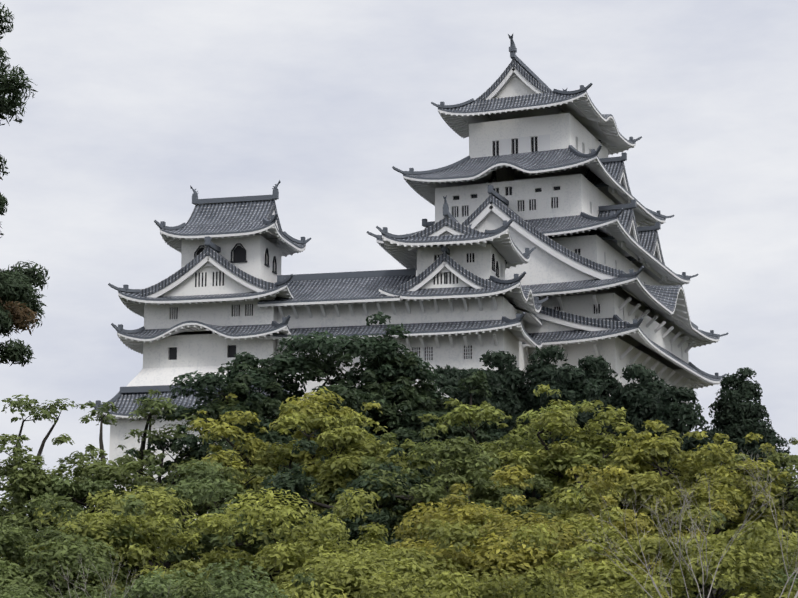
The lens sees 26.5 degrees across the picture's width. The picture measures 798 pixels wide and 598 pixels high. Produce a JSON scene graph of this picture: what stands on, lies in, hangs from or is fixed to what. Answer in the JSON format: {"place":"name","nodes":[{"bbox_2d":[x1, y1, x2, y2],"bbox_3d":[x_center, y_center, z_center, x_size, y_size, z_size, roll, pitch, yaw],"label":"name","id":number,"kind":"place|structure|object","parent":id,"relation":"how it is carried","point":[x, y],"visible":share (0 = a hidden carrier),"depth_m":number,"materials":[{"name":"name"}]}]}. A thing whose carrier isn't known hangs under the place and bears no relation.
{"place":"outdoors","nodes":[
{"label":"outdoors","id":0,"kind":"place"},
{"bbox_2d":[0,0,797,557],"label":"sky","id":1,"kind":"structure","parent":0,"point":[136,104],"materials":[{"name":"white"}]},
{"bbox_3d":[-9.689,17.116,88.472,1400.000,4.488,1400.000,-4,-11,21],"label":"ground","id":2,"kind":"structure","parent":0,"visible":0},
{"bbox_2d":[0,2,49,366],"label":"cedar tree","id":3,"kind":"object","parent":2,"relation":"on","point":[20,304],"visible":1,"depth_m":29.42,"materials":[{"name":"plant"}]},
{"bbox_2d":[0,560,129,597],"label":"tree","id":4,"kind":"object","parent":2,"relation":"on","point":[21,593],"visible":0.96,"depth_m":38.72,"materials":[{"name":"plant"}]},
{"bbox_2d":[0,394,136,508],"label":"tree","id":5,"kind":"object","parent":2,"relation":"on","point":[27,406],"visible":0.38,"depth_m":94.94,"materials":[{"name":"plant"}]},
{"bbox_2d":[0,433,166,563],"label":"tree","id":6,"kind":"object","parent":2,"relation":"on","point":[28,485],"visible":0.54,"depth_m":75.11,"materials":[{"name":"plant"}]},
{"bbox_2d":[0,493,183,597],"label":"tree","id":7,"kind":"object","parent":2,"relation":"on","point":[39,580],"visible":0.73,"depth_m":51.32,"materials":[{"name":"plant"}]},
{"bbox_2d":[47,551,184,597],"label":"bare tree","id":8,"kind":"object","parent":2,"relation":"on","point":[101,580],"visible":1,"depth_m":30.58,"materials":[{"name":"wood"}]},
{"bbox_2d":[0,485,279,596],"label":"tree","id":9,"kind":"object","parent":2,"relation":"on","point":[151,527],"visible":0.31,"depth_m":54.05,"materials":[{"name":"plant"}]},
{"bbox_2d":[83,398,201,507],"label":"tree","id":10,"kind":"object","parent":2,"relation":"on","point":[137,411],"visible":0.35,"depth_m":96.85,"materials":[{"name":"plant"}]},
{"bbox_2d":[7,459,296,570],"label":"tree","id":11,"kind":"object","parent":2,"relation":"on","point":[207,486],"visible":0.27,"depth_m":74.36,"materials":[{"name":"plant"}]},
{"bbox_2d":[117,386,259,543],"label":"tree","id":12,"kind":"object","parent":2,"relation":"on","point":[149,456],"visible":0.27,"depth_m":97.13,"materials":[{"name":"plant"}]},
{"bbox_2d":[166,576,219,597],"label":"tree","id":13,"kind":"object","parent":2,"relation":"on","point":[189,587],"visible":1,"depth_m":32.14,"materials":[{"name":"plant"}]},
{"bbox_2d":[89,180,310,519],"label":"castle turret","id":14,"kind":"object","parent":2,"relation":"on","point":[201,311],"visible":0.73,"depth_m":125.87,"materials":[{"name":"paint"}]},
{"bbox_2d":[122,558,315,597],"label":"tree","id":15,"kind":"object","parent":2,"relation":"on","point":[156,585],"visible":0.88,"depth_m":36.31,"materials":[{"name":"plant"}]},
{"bbox_2d":[110,458,343,563],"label":"tree","id":16,"kind":"object","parent":2,"relation":"on","point":[256,469],"visible":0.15,"depth_m":78.03,"materials":[{"name":"plant"}]},
{"bbox_2d":[123,352,332,548],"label":"tree","id":17,"kind":"object","parent":2,"relation":"on","point":[210,381],"visible":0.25,"depth_m":97.87,"materials":[{"name":"plant"}]},
{"bbox_2d":[162,374,350,519],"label":"tree","id":18,"kind":"object","parent":2,"relation":"on","point":[270,408],"visible":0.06,"depth_m":95.61,"materials":[{"name":"plant"}]},
{"bbox_2d":[77,487,471,597],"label":"tree","id":19,"kind":"object","parent":2,"relation":"on","point":[340,583],"visible":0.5,"depth_m":52.65,"materials":[{"name":"plant"}]},
{"bbox_2d":[175,387,382,554],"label":"tree","id":20,"kind":"object","parent":2,"relation":"on","point":[306,405],"visible":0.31,"depth_m":84.20,"materials":[{"name":"plant"}]},
{"bbox_2d":[153,351,420,514],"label":"tree","id":21,"kind":"object","parent":2,"relation":"on","point":[328,365],"visible":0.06,"depth_m":99.03,"materials":[{"name":"plant"}]},
{"bbox_2d":[251,388,434,558],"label":"tree","id":22,"kind":"object","parent":2,"relation":"on","point":[359,446],"visible":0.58,"depth_m":79.98,"materials":[{"name":"plant"}]},
{"bbox_2d":[259,440,445,554],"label":"tree","id":23,"kind":"object","parent":2,"relation":"on","point":[296,482],"visible":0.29,"depth_m":73.42,"materials":[{"name":"plant"}]},
{"bbox_2d":[224,311,508,462],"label":"tree","id":24,"kind":"object","parent":2,"relation":"on","point":[288,360],"visible":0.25,"depth_m":100.82,"materials":[{"name":"plant"}]},
{"bbox_2d":[320,370,457,532],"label":"tree","id":25,"kind":"object","parent":2,"relation":"on","point":[355,400],"visible":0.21,"depth_m":95.20,"materials":[{"name":"plant"}]},
{"bbox_2d":[253,269,541,411],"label":"gallery","id":26,"kind":"object","parent":2,"relation":"on","point":[465,333],"visible":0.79,"depth_m":123.09,"materials":[{"name":"paint"}]},
{"bbox_2d":[333,592,475,597],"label":"tree","id":27,"kind":"object","parent":2,"relation":"on","point":[339,596],"visible":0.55,"depth_m":38.18,"materials":[{"name":"plant"}]},
{"bbox_2d":[359,351,459,506],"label":"tree","id":28,"kind":"object","parent":2,"relation":"on","point":[389,412],"visible":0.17,"depth_m":99.61,"materials":[{"name":"plant"}]},
{"bbox_2d":[362,370,508,477],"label":"tree","id":29,"kind":"object","parent":2,"relation":"on","point":[479,383],"visible":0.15,"depth_m":102.96,"materials":[{"name":"plant"}]},
{"bbox_2d":[245,513,630,597],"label":"tree","id":30,"kind":"object","parent":2,"relation":"on","point":[460,540],"visible":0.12,"depth_m":53.12,"materials":[{"name":"plant"}]},
{"bbox_2d":[415,364,469,506],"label":"conifer tree","id":31,"kind":"object","parent":2,"relation":"on","point":[448,375],"depth_m":110.16,"materials":[{"name":"plant"}]},
{"bbox_2d":[315,425,584,538],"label":"tree","id":32,"kind":"object","parent":2,"relation":"on","point":[463,455],"visible":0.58,"depth_m":74.60,"materials":[{"name":"plant"}]},
{"bbox_2d":[376,195,548,383],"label":"castle turret","id":33,"kind":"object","parent":2,"relation":"on","point":[448,256],"visible":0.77,"depth_m":122.63,"materials":[{"name":"paint"}]},
{"bbox_2d":[357,522,602,597],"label":"tree","id":34,"kind":"object","parent":2,"relation":"on","point":[384,586],"visible":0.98,"depth_m":38.48,"materials":[{"name":"plant"}]},
{"bbox_2d":[443,367,525,508],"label":"conifer tree","id":35,"kind":"object","parent":2,"relation":"on","point":[463,395],"visible":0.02,"depth_m":107.06,"materials":[{"name":"plant"}]},
{"bbox_2d":[467,350,532,433],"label":"conifer tree","id":36,"kind":"object","parent":2,"relation":"on","point":[506,391],"visible":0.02,"depth_m":112.62,"materials":[{"name":"plant"}]},
{"bbox_2d":[400,389,613,520],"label":"tree","id":37,"kind":"object","parent":2,"relation":"on","point":[585,455],"visible":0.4,"depth_m":85.76,"materials":[{"name":"plant"}]},
{"bbox_2d":[503,345,573,506],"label":"conifer tree","id":38,"kind":"object","parent":2,"relation":"on","point":[541,372],"depth_m":111.55,"materials":[{"name":"plant"}]},
{"bbox_2d":[366,34,728,431],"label":"keep","id":39,"kind":"structure","parent":2,"relation":"on","point":[543,170],"depth_m":141.88,"materials":[{"name":"paint"}]},
{"bbox_2d":[481,384,645,513],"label":"tree","id":40,"kind":"object","parent":2,"relation":"on","point":[557,419],"visible":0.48,"depth_m":83.32,"materials":[{"name":"plant"}]},
{"bbox_2d":[389,464,738,597],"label":"tree","id":41,"kind":"object","parent":2,"relation":"on","point":[523,560],"visible":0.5,"depth_m":54.01,"materials":[{"name":"plant"}]},
{"bbox_2d":[520,363,613,559],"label":"conifer tree","id":42,"kind":"object","parent":2,"relation":"on","point":[577,389],"visible":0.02,"depth_m":107.25,"materials":[{"name":"plant"}]},
{"bbox_2d":[578,355,621,434],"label":"conifer tree","id":43,"kind":"object","parent":2,"relation":"on","point":[598,371],"visible":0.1,"depth_m":113.13,"materials":[{"name":"plant"}]},
{"bbox_2d":[529,425,710,553],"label":"tree","id":44,"kind":"object","parent":2,"relation":"on","point":[592,506],"visible":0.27,"depth_m":80.02,"materials":[{"name":"plant"}]},
{"bbox_2d":[610,363,672,512],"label":"conifer tree","id":45,"kind":"object","parent":2,"relation":"on","point":[638,402],"visible":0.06,"depth_m":110.41,"materials":[{"name":"plant"}]},
{"bbox_2d":[641,589,670,597],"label":"tree","id":46,"kind":"object","parent":2,"relation":"on","point":[664,593],"visible":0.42,"depth_m":38.79,"materials":[{"name":"plant"}]},
{"bbox_2d":[536,489,797,597],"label":"tree","id":47,"kind":"object","parent":2,"relation":"on","point":[760,549],"visible":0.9,"depth_m":49.06,"materials":[{"name":"plant"}]},
{"bbox_2d":[546,549,797,597],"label":"tree","id":48,"kind":"object","parent":2,"relation":"on","point":[573,562],"visible":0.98,"depth_m":36.92,"materials":[{"name":"plant"}]},
{"bbox_2d":[635,386,727,533],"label":"conifer tree","id":49,"kind":"object","parent":2,"relation":"on","point":[683,419],"visible":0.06,"depth_m":107.01,"materials":[{"name":"plant"}]},
{"bbox_2d":[578,463,786,597],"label":"bare tree","id":50,"kind":"object","parent":2,"relation":"on","point":[705,539],"visible":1,"depth_m":28.35,"materials":[{"name":"wood"}]},
{"bbox_2d":[599,420,797,545],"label":"tree","id":51,"kind":"object","parent":2,"relation":"on","point":[728,481],"visible":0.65,"depth_m":76.94,"materials":[{"name":"plant"}]},
{"bbox_2d":[666,511,797,597],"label":"tree","id":52,"kind":"object","parent":2,"relation":"on","point":[782,580],"visible":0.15,"depth_m":50.47,"materials":[{"name":"plant"}]},
{"bbox_2d":[684,437,797,555],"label":"tree","id":53,"kind":"object","parent":2,"relation":"on","point":[777,459],"visible":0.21,"depth_m":80.03,"materials":[{"name":"plant"}]},
{"bbox_2d":[704,367,795,535],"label":"conifer tree","id":54,"kind":"object","parent":2,"relation":"on","point":[737,417],"visible":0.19,"depth_m":145.01,"materials":[{"name":"plant"}]},
{"bbox_2d":[738,449,797,597],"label":"bare tree","id":55,"kind":"object","parent":2,"relation":"on","point":[777,528],"visible":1,"depth_m":32.42,"materials":[{"name":"wood"}]}
]}

